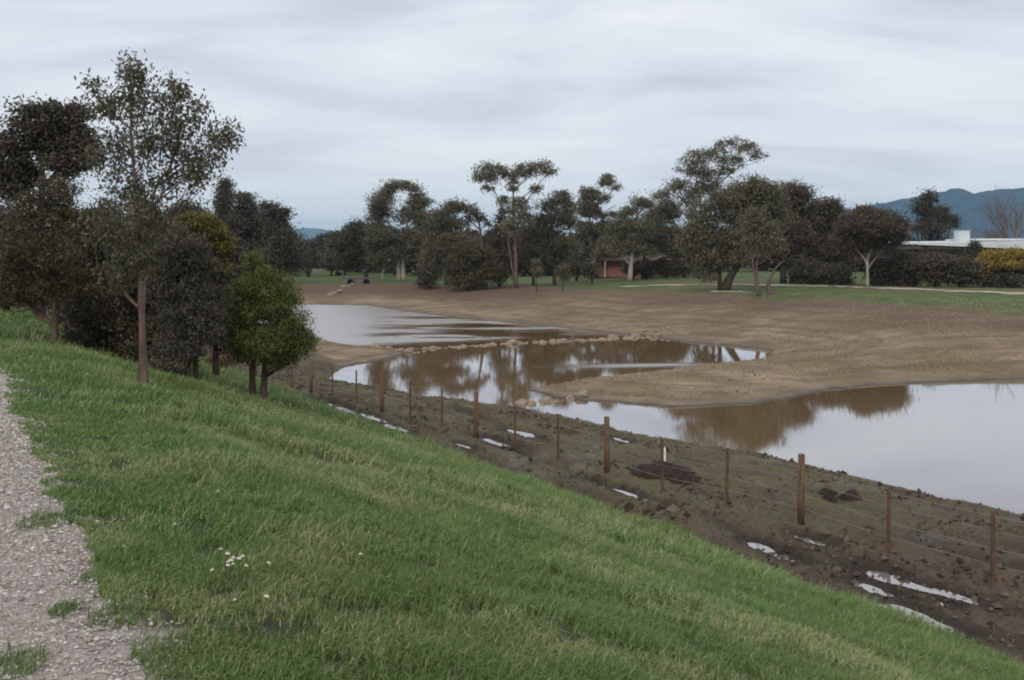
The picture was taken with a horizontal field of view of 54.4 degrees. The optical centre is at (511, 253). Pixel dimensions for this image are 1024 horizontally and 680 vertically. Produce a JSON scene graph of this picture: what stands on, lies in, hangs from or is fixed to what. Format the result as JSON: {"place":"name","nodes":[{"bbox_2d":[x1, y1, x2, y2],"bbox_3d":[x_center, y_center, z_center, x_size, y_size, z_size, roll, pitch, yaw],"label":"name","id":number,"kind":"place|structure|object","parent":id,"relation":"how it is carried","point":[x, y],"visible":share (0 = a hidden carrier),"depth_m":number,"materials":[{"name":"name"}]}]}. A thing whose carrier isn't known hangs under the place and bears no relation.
{"place":"outdoors","nodes":[
{"label":"outdoors","id":0,"kind":"place"},
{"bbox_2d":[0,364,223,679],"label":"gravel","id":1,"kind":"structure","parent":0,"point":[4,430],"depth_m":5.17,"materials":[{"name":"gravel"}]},
{"bbox_2d":[0,637,58,679],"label":"grass tuft","id":2,"kind":"object","parent":1,"relation":"on","point":[22,653],"visible":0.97,"depth_m":3.96,"materials":[{"name":"plant"}]},
{"bbox_2d":[292,228,334,252],"bbox_3d":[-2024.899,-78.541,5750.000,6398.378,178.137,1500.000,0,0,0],"label":"hills","id":3,"kind":"structure","parent":0,"point":[311,232],"depth_m":6275.97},
{"bbox_2d":[80,525,914,679],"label":"lawn grass","id":4,"kind":"structure","parent":0,"point":[463,645],"depth_m":4.96,"materials":[{"name":"plant"}]},
{"bbox_2d":[0,265,1023,679],"bbox_3d":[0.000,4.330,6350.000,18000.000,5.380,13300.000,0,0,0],"label":"ground","id":5,"kind":"structure","parent":0,"point":[316,285],"depth_m":25.94,"materials":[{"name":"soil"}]},
{"bbox_2d":[0,201,86,319],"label":"dark tree","id":6,"kind":"object","parent":5,"relation":"on","point":[27,268],"visible":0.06,"depth_m":30.96,"materials":[{"name":"green plant"}]},
{"bbox_2d":[9,504,84,530],"bbox_3d":[-2.824,1.622,6.114,0.371,0.096,0.550,0,0,0],"label":"grass tuft","id":7,"kind":"object","parent":5,"relation":"on","point":[48,521],"visible":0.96,"depth_m":6.08,"materials":[{"name":"plant"}]},
{"bbox_2d":[0,171,105,342],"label":"gum tree","id":8,"kind":"object","parent":5,"relation":"on","point":[16,287],"visible":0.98,"depth_m":21.09,"materials":[{"name":"green plant"}]},
{"bbox_2d":[0,92,108,314],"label":"dark tree","id":9,"kind":"object","parent":5,"relation":"on","point":[53,132],"visible":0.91,"depth_m":35.67,"materials":[{"name":"green plant"}]},
{"bbox_2d":[38,593,91,618],"bbox_3d":[-2.026,1.609,4.573,0.227,0.082,0.304,0,0,0],"label":"grass tuft","id":10,"kind":"object","parent":5,"relation":"on","point":[64,608],"visible":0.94,"depth_m":4.55,"materials":[{"name":"plant"}]},
{"bbox_2d":[40,202,110,332],"bbox_3d":[-11.528,0.569,26.956,2.513,3.973,2.265,0,0,0],"label":"dark tree","id":11,"kind":"object","parent":5,"relation":"on","point":[65,318],"visible":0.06,"depth_m":26.62,"materials":[{"name":"green plant"}]},
{"bbox_2d":[58,195,148,358],"bbox_3d":[-9.369,0.662,23.026,2.276,4.106,2.084,0,0,0],"label":"dark tree","id":12,"kind":"object","parent":5,"relation":"on","point":[91,335],"visible":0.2,"depth_m":22.64,"materials":[{"name":"green plant"}]},
{"bbox_2d":[87,546,141,567],"bbox_3d":[-2.134,1.639,5.390,0.315,0.099,0.312,0,0,-36],"label":"grass tuft","id":13,"kind":"object","parent":5,"relation":"on","point":[102,558],"visible":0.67,"depth_m":5.35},
{"bbox_2d":[85,596,167,633],"bbox_3d":[-1.760,1.627,4.504,0.357,0.104,0.514,0,0,0],"label":"grass tuft","id":14,"kind":"object","parent":5,"relation":"on","point":[135,612],"visible":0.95,"depth_m":4.52,"materials":[{"name":"plant"}]},
{"bbox_2d":[83,197,192,365],"bbox_3d":[-8.126,0.672,21.971,2.539,3.983,2.147,0,0,0],"label":"dark tree","id":15,"kind":"object","parent":5,"relation":"on","point":[125,315],"visible":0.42,"depth_m":21.83,"materials":[{"name":"green plant"}]},
{"bbox_2d":[66,47,245,385],"bbox_3d":[-5.297,-0.515,14.998,2.593,5.148,1.596,0,0,0],"label":"gum tree","id":16,"kind":"object","parent":5,"relation":"on","point":[138,256],"visible":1,"depth_m":14.87,"materials":[{"name":"green plant"}]},
{"bbox_2d":[148,355,191,376],"bbox_3d":[-6.469,2.125,18.504,1.045,0.510,0.794,0,0,-28],"label":"shrub","id":17,"kind":"object","parent":5,"relation":"on","point":[177,368],"visible":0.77,"depth_m":18.50,"materials":[{"name":"green plant"}]},
{"bbox_2d":[162,196,217,231],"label":"dark tree","id":18,"kind":"object","parent":5,"relation":"on","point":[192,206],"visible":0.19,"depth_m":118.82,"materials":[{"name":"green plant"}]},
{"bbox_2d":[143,220,238,379],"bbox_3d":[-6.605,0.963,20.280,2.015,3.425,1.776,0,0,0],"label":"dark tree","id":19,"kind":"object","parent":5,"relation":"on","point":[191,314],"visible":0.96,"depth_m":20.13,"materials":[{"name":"green plant"}]},
{"bbox_2d":[171,210,246,376],"bbox_3d":[-8.284,1.125,27.069,2.543,4.627,2.047,0,0,0],"label":"wattle tree","id":20,"kind":"object","parent":5,"relation":"on","point":[215,227],"visible":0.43,"depth_m":26.77,"materials":[{"name":"green plant"}]},
{"bbox_2d":[203,353,240,371],"bbox_3d":[-9.911,3.753,33.987,1.532,0.763,0.922,0,0,19],"label":"shrub","id":21,"kind":"object","parent":5,"relation":"on","point":[221,360],"visible":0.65,"depth_m":33.83,"materials":[{"name":"green plant"}]},
{"bbox_2d":[206,175,240,251],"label":"pine tree","id":22,"kind":"object","parent":5,"relation":"on","point":[222,201],"visible":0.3,"depth_m":148.96,"materials":[{"name":"green plant"}]},
{"bbox_2d":[219,190,277,275],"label":"dark tree","id":23,"kind":"object","parent":5,"relation":"on","point":[243,223],"visible":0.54,"depth_m":144.91,"materials":[{"name":"green plant"}]},
{"bbox_2d":[0,303,508,470],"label":"lawn grass","id":24,"kind":"structure","parent":5,"relation":"on","point":[281,393],"depth_m":23.58,"materials":[{"name":"plant"}]},
{"bbox_2d":[258,594,269,632],"bbox_3d":[-1.134,1.646,4.517,0.029,0.205,0.029,15,-3,-29],"label":"daisy","id":25,"kind":"object","parent":5,"relation":"on","point":[266,595],"visible":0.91,"depth_m":4.52,"materials":[{"name":"white"}]},
{"bbox_2d":[218,247,325,399],"bbox_3d":[-5.236,1.527,21.224,2.213,3.322,2.052,0,0,31],"label":"acacia tree","id":26,"kind":"object","parent":5,"relation":"on","point":[248,334],"visible":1,"depth_m":21.02,"materials":[{"name":"green plant"}]},
{"bbox_2d":[246,197,315,282],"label":"dark tree","id":27,"kind":"object","parent":5,"relation":"on","point":[281,251],"visible":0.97,"depth_m":139.11,"materials":[{"name":"green plant"}]},
{"bbox_2d":[297,237,326,276],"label":"dark tree","id":28,"kind":"object","parent":5,"relation":"on","point":[307,246],"visible":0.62,"depth_m":174.70,"materials":[{"name":"green plant"}]},
{"bbox_2d":[314,228,342,253],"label":"dark tree","id":29,"kind":"object","parent":5,"relation":"on","point":[320,238],"visible":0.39,"depth_m":328.94,"materials":[{"name":"green plant"}]},
{"bbox_2d":[319,249,343,275],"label":"dark tree","id":30,"kind":"object","parent":5,"relation":"on","point":[328,261],"visible":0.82,"depth_m":184.24,"materials":[{"name":"green plant"}]},
{"bbox_2d":[329,403,356,414],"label":"puddle","id":31,"kind":"object","parent":5,"relation":"on","point":[338,407],"visible":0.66,"depth_m":31.49,"materials":[{"name":"grey liquid"}]},
{"bbox_2d":[338,263,355,274],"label":"wattle tree","id":32,"kind":"object","parent":5,"relation":"on","point":[347,268],"visible":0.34,"depth_m":189.68,"materials":[{"name":"green plant"}]},
{"bbox_2d":[327,217,389,276],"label":"dark tree","id":33,"kind":"object","parent":5,"relation":"on","point":[350,247],"visible":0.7,"depth_m":162.23,"materials":[{"name":"green plant"}]},
{"bbox_2d":[341,277,375,283],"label":"culvert","id":34,"kind":"object","parent":5,"relation":"on","point":[359,280],"visible":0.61,"depth_m":137.96,"materials":[{"name":"concrete"}]},
{"bbox_2d":[361,414,385,421],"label":"puddle","id":35,"kind":"object","parent":5,"relation":"on","point":[375,418],"visible":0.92,"depth_m":29.65,"materials":[{"name":"grey liquid"}]},
{"bbox_2d":[356,178,440,281],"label":"gum tree","id":36,"kind":"object","parent":5,"relation":"on","point":[384,246],"visible":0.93,"depth_m":147.39,"materials":[{"name":"green plant"}]},
{"bbox_2d":[410,261,444,289],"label":"shrub","id":37,"kind":"object","parent":5,"relation":"on","point":[428,277],"visible":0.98,"depth_m":127.59,"materials":[{"name":"green plant"}]},
{"bbox_2d":[414,193,486,284],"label":"gum tree","id":38,"kind":"object","parent":5,"relation":"on","point":[439,240],"visible":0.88,"depth_m":133.17,"materials":[{"name":"green plant"}]},
{"bbox_2d":[436,238,509,290],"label":"shrub","id":39,"kind":"object","parent":5,"relation":"on","point":[461,269],"visible":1,"depth_m":123.33,"materials":[{"name":"green plant"}]},
{"bbox_2d":[461,203,492,286],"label":"tree","id":40,"kind":"object","parent":5,"relation":"on","point":[475,214],"visible":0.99,"depth_m":128.51,"materials":[{"name":"green plant"}]},
{"bbox_2d":[1,219,976,275],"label":"wood","id":41,"kind":"object","parent":5,"relation":"on","point":[763,267],"visible":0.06,"depth_m":187.63,"materials":[{"name":"green plant"}]},
{"bbox_2d":[482,438,510,446],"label":"puddle","id":42,"kind":"object","parent":5,"relation":"on","point":[494,442],"visible":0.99,"depth_m":25.61,"materials":[{"name":"grey liquid"}]},
{"bbox_2d":[483,204,521,286],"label":"pine tree","id":43,"kind":"object","parent":5,"relation":"on","point":[502,240],"visible":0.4,"depth_m":127.86,"materials":[{"name":"green plant"}]},
{"bbox_2d":[0,338,1023,679],"bbox_3d":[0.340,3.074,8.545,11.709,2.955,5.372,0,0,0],"label":"lawn grass","id":44,"kind":"structure","parent":5,"relation":"on","point":[332,502],"depth_m":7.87,"materials":[{"name":"plant"}]},
{"bbox_2d":[467,156,561,287],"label":"gum tree","id":45,"kind":"object","parent":5,"relation":"on","point":[519,208],"visible":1,"depth_m":123.32,"materials":[{"name":"green plant"}]},
{"bbox_2d":[507,429,534,437],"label":"puddle","id":46,"kind":"object","parent":5,"relation":"on","point":[524,434],"visible":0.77,"depth_m":26.81,"materials":[{"name":"grey liquid"}]},
{"bbox_2d":[529,258,543,291],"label":"sapling","id":47,"kind":"object","parent":5,"relation":"on","point":[537,270],"visible":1,"depth_m":114.14,"materials":[{"name":"green plant"}]},
{"bbox_2d":[508,187,587,284],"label":"gum tree","id":48,"kind":"object","parent":5,"relation":"on","point":[549,245],"visible":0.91,"depth_m":130.89,"materials":[{"name":"green plant"}]},
{"bbox_2d":[556,262,572,290],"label":"sapling","id":49,"kind":"object","parent":5,"relation":"on","point":[563,274],"visible":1,"depth_m":110.91,"materials":[{"name":"green plant"}]},
{"bbox_2d":[566,257,595,280],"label":"shrub","id":50,"kind":"object","parent":5,"relation":"on","point":[576,270],"visible":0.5,"depth_m":145.68,"materials":[{"name":"green plant"}]},
{"bbox_2d":[574,257,604,283],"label":"shrub","id":51,"kind":"object","parent":5,"relation":"on","point":[590,269],"visible":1,"depth_m":130.92,"materials":[{"name":"green plant"}]},
{"bbox_2d":[565,172,628,278],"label":"gum tree","id":52,"kind":"object","parent":5,"relation":"on","point":[592,210],"visible":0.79,"depth_m":155.82,"materials":[{"name":"green plant"}]},
{"bbox_2d":[209,346,1023,585],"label":"wire fence","id":53,"kind":"object","parent":5,"relation":"on","point":[801,509],"visible":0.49,"depth_m":20.35,"materials":[{"name":"brown"}]},
{"bbox_2d":[590,189,663,280],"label":"gum tree","id":54,"kind":"object","parent":5,"relation":"on","point":[612,246],"visible":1,"depth_m":138.61,"materials":[{"name":"green plant"}]},
{"bbox_2d":[233,364,1023,666],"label":"mud crumbs","id":55,"kind":"object","parent":5,"relation":"on","point":[855,574],"visible":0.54,"depth_m":18.76,"materials":[{"name":"soil"}]},
{"bbox_2d":[623,502,633,511],"bbox_3d":[2.205,4.870,18.852,0.280,0.307,0.280,0,0,0],"label":"earth clod","id":56,"kind":"object","parent":5,"relation":"on","point":[628,505],"visible":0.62,"depth_m":18.80,"materials":[{"name":"soil"}]},
{"bbox_2d":[617,259,643,278],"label":"shrub","id":57,"kind":"object","parent":5,"relation":"on","point":[625,269],"visible":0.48,"depth_m":147.12,"materials":[{"name":"green plant"}]},
{"bbox_2d":[614,489,646,500],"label":"puddle","id":58,"kind":"object","parent":5,"relation":"on","point":[626,493],"visible":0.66,"depth_m":20.27,"materials":[{"name":"grey liquid"}]},
{"bbox_2d":[585,253,685,276],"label":"brick house","id":59,"kind":"structure","parent":5,"relation":"on","point":[613,268],"depth_m":158.00,"materials":[{"name":"brick"}]},
{"bbox_2d":[633,259,659,278],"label":"shrub","id":60,"kind":"object","parent":5,"relation":"on","point":[646,267],"visible":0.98,"depth_m":146.60,"materials":[{"name":"green plant"}]},
{"bbox_2d":[642,508,655,515],"bbox_3d":[2.537,4.879,18.486,0.320,0.282,0.320,0,0,0],"label":"earth clod","id":61,"kind":"object","parent":5,"relation":"on","point":[648,510],"visible":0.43,"depth_m":18.46,"materials":[{"name":"soil"}]},
{"bbox_2d":[622,198,688,278],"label":"gum tree","id":62,"kind":"object","parent":5,"relation":"on","point":[662,240],"visible":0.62,"depth_m":146.41,"materials":[{"name":"green plant"}]},
{"bbox_2d":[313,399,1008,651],"bbox_3d":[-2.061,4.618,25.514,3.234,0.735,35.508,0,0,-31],"label":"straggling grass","id":63,"kind":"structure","parent":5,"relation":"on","point":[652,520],"depth_m":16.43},
{"bbox_2d":[629,460,695,478],"bbox_3d":[3.276,4.750,21.761,1.440,0.520,1.400,0,0,0],"label":"soil heap","id":64,"kind":"object","parent":5,"relation":"on","point":[655,469],"visible":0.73,"depth_m":21.52,"materials":[{"name":"soil"}]},
{"bbox_2d":[650,257,684,277],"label":"shrub","id":65,"kind":"object","parent":5,"relation":"on","point":[665,269],"visible":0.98,"depth_m":146.60,"materials":[{"name":"green plant"}]},
{"bbox_2d":[323,290,1023,404],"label":"slope crumbs","id":66,"kind":"object","parent":5,"relation":"on","point":[785,344],"visible":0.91,"depth_m":59.91,"materials":[{"name":"soil"}]},
{"bbox_2d":[325,290,1023,398],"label":"straw stubble","id":67,"kind":"object","parent":5,"relation":"on","point":[723,364],"visible":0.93,"depth_m":59.47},
{"bbox_2d":[665,471,701,484],"bbox_3d":[3.653,4.809,21.244,0.900,0.342,1.000,0,0,0],"label":"soil heap","id":68,"kind":"object","parent":5,"relation":"on","point":[687,477],"visible":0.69,"depth_m":21.04,"materials":[{"name":"soil"}]},
{"bbox_2d":[670,258,700,277],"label":"shrub","id":69,"kind":"object","parent":5,"relation":"on","point":[685,272],"visible":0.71,"depth_m":146.40,"materials":[{"name":"green plant"}]},
{"bbox_2d":[644,134,770,279],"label":"gum tree","id":70,"kind":"object","parent":5,"relation":"on","point":[678,184],"visible":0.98,"depth_m":131.53,"materials":[{"name":"green plant"}]},
{"bbox_2d":[710,289,747,292],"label":"fallen branch","id":71,"kind":"object","parent":5,"relation":"on","point":[739,291],"visible":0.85,"depth_m":94.22,"materials":[{"name":"wood"}]},
{"bbox_2d":[669,169,807,290],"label":"gum tree","id":72,"kind":"object","parent":5,"relation":"on","point":[708,242],"visible":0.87,"depth_m":99.11,"materials":[{"name":"green plant"}]},
{"bbox_2d":[727,205,791,295],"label":"gum tree","id":73,"kind":"object","parent":5,"relation":"on","point":[753,221],"visible":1,"depth_m":88.36,"materials":[{"name":"green plant"}]},
{"bbox_2d":[748,543,774,551],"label":"puddle","id":74,"kind":"object","parent":5,"relation":"on","point":[753,545],"visible":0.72,"depth_m":16.63,"materials":[{"name":"grey liquid"}]},
{"bbox_2d":[765,552,794,561],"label":"puddle","id":75,"kind":"object","parent":5,"relation":"on","point":[785,557],"visible":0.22,"depth_m":16.33,"materials":[{"name":"grey liquid"}]},
{"bbox_2d":[763,176,832,283],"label":"gum tree","id":76,"kind":"object","parent":5,"relation":"on","point":[801,235],"visible":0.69,"depth_m":115.23,"materials":[{"name":"green plant"}]},
{"bbox_2d":[780,252,826,283],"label":"hedge bush","id":77,"kind":"object","parent":5,"relation":"on","point":[802,271],"visible":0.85,"depth_m":112.42,"materials":[{"name":"green plant"}]},
{"bbox_2d":[793,535,825,545],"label":"puddle","id":78,"kind":"object","parent":5,"relation":"on","point":[809,540],"visible":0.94,"depth_m":16.81,"materials":[{"name":"grey liquid"}]},
{"bbox_2d":[817,486,836,494],"bbox_3d":[6.395,4.909,20.228,0.480,0.368,0.480,0,0,0],"label":"earth clod","id":79,"kind":"object","parent":5,"relation":"on","point":[824,491],"visible":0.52,"depth_m":20.12,"materials":[{"name":"soil"}]},
{"bbox_2d":[823,490,837,502],"bbox_3d":[6.178,4.780,19.329,0.320,0.385,0.320,0,0,0],"label":"earth clod","id":80,"kind":"object","parent":5,"relation":"on","point":[829,495],"visible":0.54,"depth_m":19.25,"materials":[{"name":"soil"}]},
{"bbox_2d":[803,194,863,270],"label":"gum tree","id":81,"kind":"object","parent":5,"relation":"on","point":[833,207],"visible":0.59,"depth_m":119.41,"materials":[{"name":"green plant"}]},
{"bbox_2d":[812,258,856,284],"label":"hedge bush","id":82,"kind":"object","parent":5,"relation":"on","point":[828,274],"visible":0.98,"depth_m":110.02,"materials":[{"name":"green plant"}]},
{"bbox_2d":[836,489,862,500],"bbox_3d":[6.694,4.845,19.729,0.520,0.335,0.520,0,0,0],"label":"earth clod","id":83,"kind":"object","parent":5,"relation":"on","point":[847,497],"visible":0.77,"depth_m":19.61,"materials":[{"name":"soil"}]},
{"bbox_2d":[824,201,919,286],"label":"domed tree","id":84,"kind":"object","parent":5,"relation":"on","point":[860,229],"visible":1,"depth_m":102.85,"materials":[{"name":"green plant"}]},
{"bbox_2d":[854,583,892,596],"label":"puddle","id":85,"kind":"object","parent":5,"relation":"on","point":[868,588],"visible":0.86,"depth_m":14.62,"materials":[{"name":"grey liquid"}]},
{"bbox_2d":[858,255,908,285],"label":"hedge bush","id":86,"kind":"object","parent":5,"relation":"on","point":[879,269],"visible":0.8,"depth_m":106.48,"materials":[{"name":"green plant"}]},
{"bbox_2d":[879,275,922,286],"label":"hedge bush","id":87,"kind":"object","parent":5,"relation":"on","point":[908,283],"visible":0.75,"depth_m":105.41,"materials":[{"name":"green plant"}]},
{"bbox_2d":[865,571,937,593],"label":"puddle","id":88,"kind":"object","parent":5,"relation":"on","point":[886,577],"visible":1,"depth_m":14.89,"materials":[{"name":"grey liquid"}]},
{"bbox_2d":[885,249,930,286],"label":"hedge bush","id":89,"kind":"object","parent":5,"relation":"on","point":[901,262],"visible":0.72,"depth_m":105.12,"materials":[{"name":"green plant"}]},
{"bbox_2d":[878,604,953,631],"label":"puddle","id":90,"kind":"object","parent":5,"relation":"on","point":[910,610],"visible":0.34,"depth_m":13.29,"materials":[{"name":"grey liquid"}]},
{"bbox_2d":[905,244,958,286],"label":"hedge bush","id":91,"kind":"object","parent":5,"relation":"on","point":[928,264],"visible":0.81,"depth_m":102.97,"materials":[{"name":"green plant"}]},
{"bbox_2d":[902,186,964,248],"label":"dark tree","id":92,"kind":"object","parent":5,"relation":"on","point":[938,216],"visible":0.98,"depth_m":173.94,"materials":[{"name":"green plant"}]},
{"bbox_2d":[884,230,1023,278],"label":"building","id":93,"kind":"structure","parent":5,"relation":"on","point":[962,238],"depth_m":133.69,"materials":[{"name":"white metal"}]},
{"bbox_2d":[931,588,978,604],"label":"puddle","id":94,"kind":"object","parent":5,"relation":"on","point":[951,594],"visible":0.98,"depth_m":14.38,"materials":[{"name":"grey liquid"}]},
{"bbox_2d":[945,225,980,248],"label":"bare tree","id":95,"kind":"object","parent":5,"relation":"on","point":[949,237],"visible":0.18,"depth_m":159.77,"materials":[{"name":"grey plant"}]},
{"bbox_2d":[934,251,994,286],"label":"hedge bush","id":96,"kind":"object","parent":5,"relation":"on","point":[964,271],"visible":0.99,"depth_m":101.26,"materials":[{"name":"green plant"}]},
{"bbox_2d":[962,238,985,283],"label":"tree","id":97,"kind":"object","parent":5,"relation":"on","point":[973,246],"visible":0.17,"depth_m":111.39,"materials":[{"name":"green plant"}]},
{"bbox_2d":[978,226,999,237],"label":"bare tree","id":98,"kind":"object","parent":5,"relation":"on","point":[990,236],"visible":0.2,"depth_m":163.63,"materials":[{"name":"grey plant"}]},
{"bbox_2d":[981,224,1010,237],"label":"bare tree","id":99,"kind":"object","parent":5,"relation":"on","point":[994,234],"visible":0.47,"depth_m":157.82,"materials":[{"name":"grey plant"}]},
{"bbox_2d":[970,245,1023,287],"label":"bush","id":100,"kind":"object","parent":5,"relation":"on","point":[1003,266],"visible":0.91,"depth_m":102.52,"materials":[{"name":"yellow plant"}]},
{"bbox_2d":[978,189,1023,237],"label":"bare tree","id":101,"kind":"object","parent":5,"relation":"on","point":[1017,218],"visible":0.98,"depth_m":149.91,"materials":[{"name":"brown plant"}]},
{"bbox_2d":[0,0,1023,235],"label":"sky","id":102,"kind":"structure","parent":0,"point":[873,101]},
{"bbox_2d":[258,304,1023,514],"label":"pond water","id":103,"kind":"structure","parent":0,"point":[963,440],"depth_m":39.57,"materials":[{"name":"brown liquid"}]},
{"bbox_2d":[505,339,516,343],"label":"weir rock","id":104,"kind":"object","parent":103,"relation":"in","point":[512,341],"visible":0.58,"depth_m":65.95,"materials":[{"name":"stone"}]},
{"bbox_2d":[538,396,552,401],"bbox_3d":[1.330,6.008,40.422,0.714,0.364,0.421,-15,-8,-34],"label":"weir rock","id":105,"kind":"object","parent":103,"relation":"in","point":[545,399],"visible":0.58,"depth_m":40.32,"materials":[{"name":"stone"}]},
{"bbox_2d":[575,390,587,396],"bbox_3d":[2.884,5.832,41.419,0.654,0.256,0.566,-13,10,-26],"label":"weir rock","id":106,"kind":"object","parent":103,"relation":"in","point":[579,393],"visible":0.93,"depth_m":41.25,"materials":[{"name":"stone"}]},
{"bbox_2d":[621,284,1023,293],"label":"gravel path","id":107,"kind":"structure","parent":0,"point":[850,286],"depth_m":100.41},
{"bbox_2d":[809,188,1023,240],"bbox_3d":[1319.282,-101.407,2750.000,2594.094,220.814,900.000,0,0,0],"label":"hills","id":108,"kind":"structure","parent":0,"point":[967,203],"depth_m":2974.76,"materials":[{"name":"blue"}]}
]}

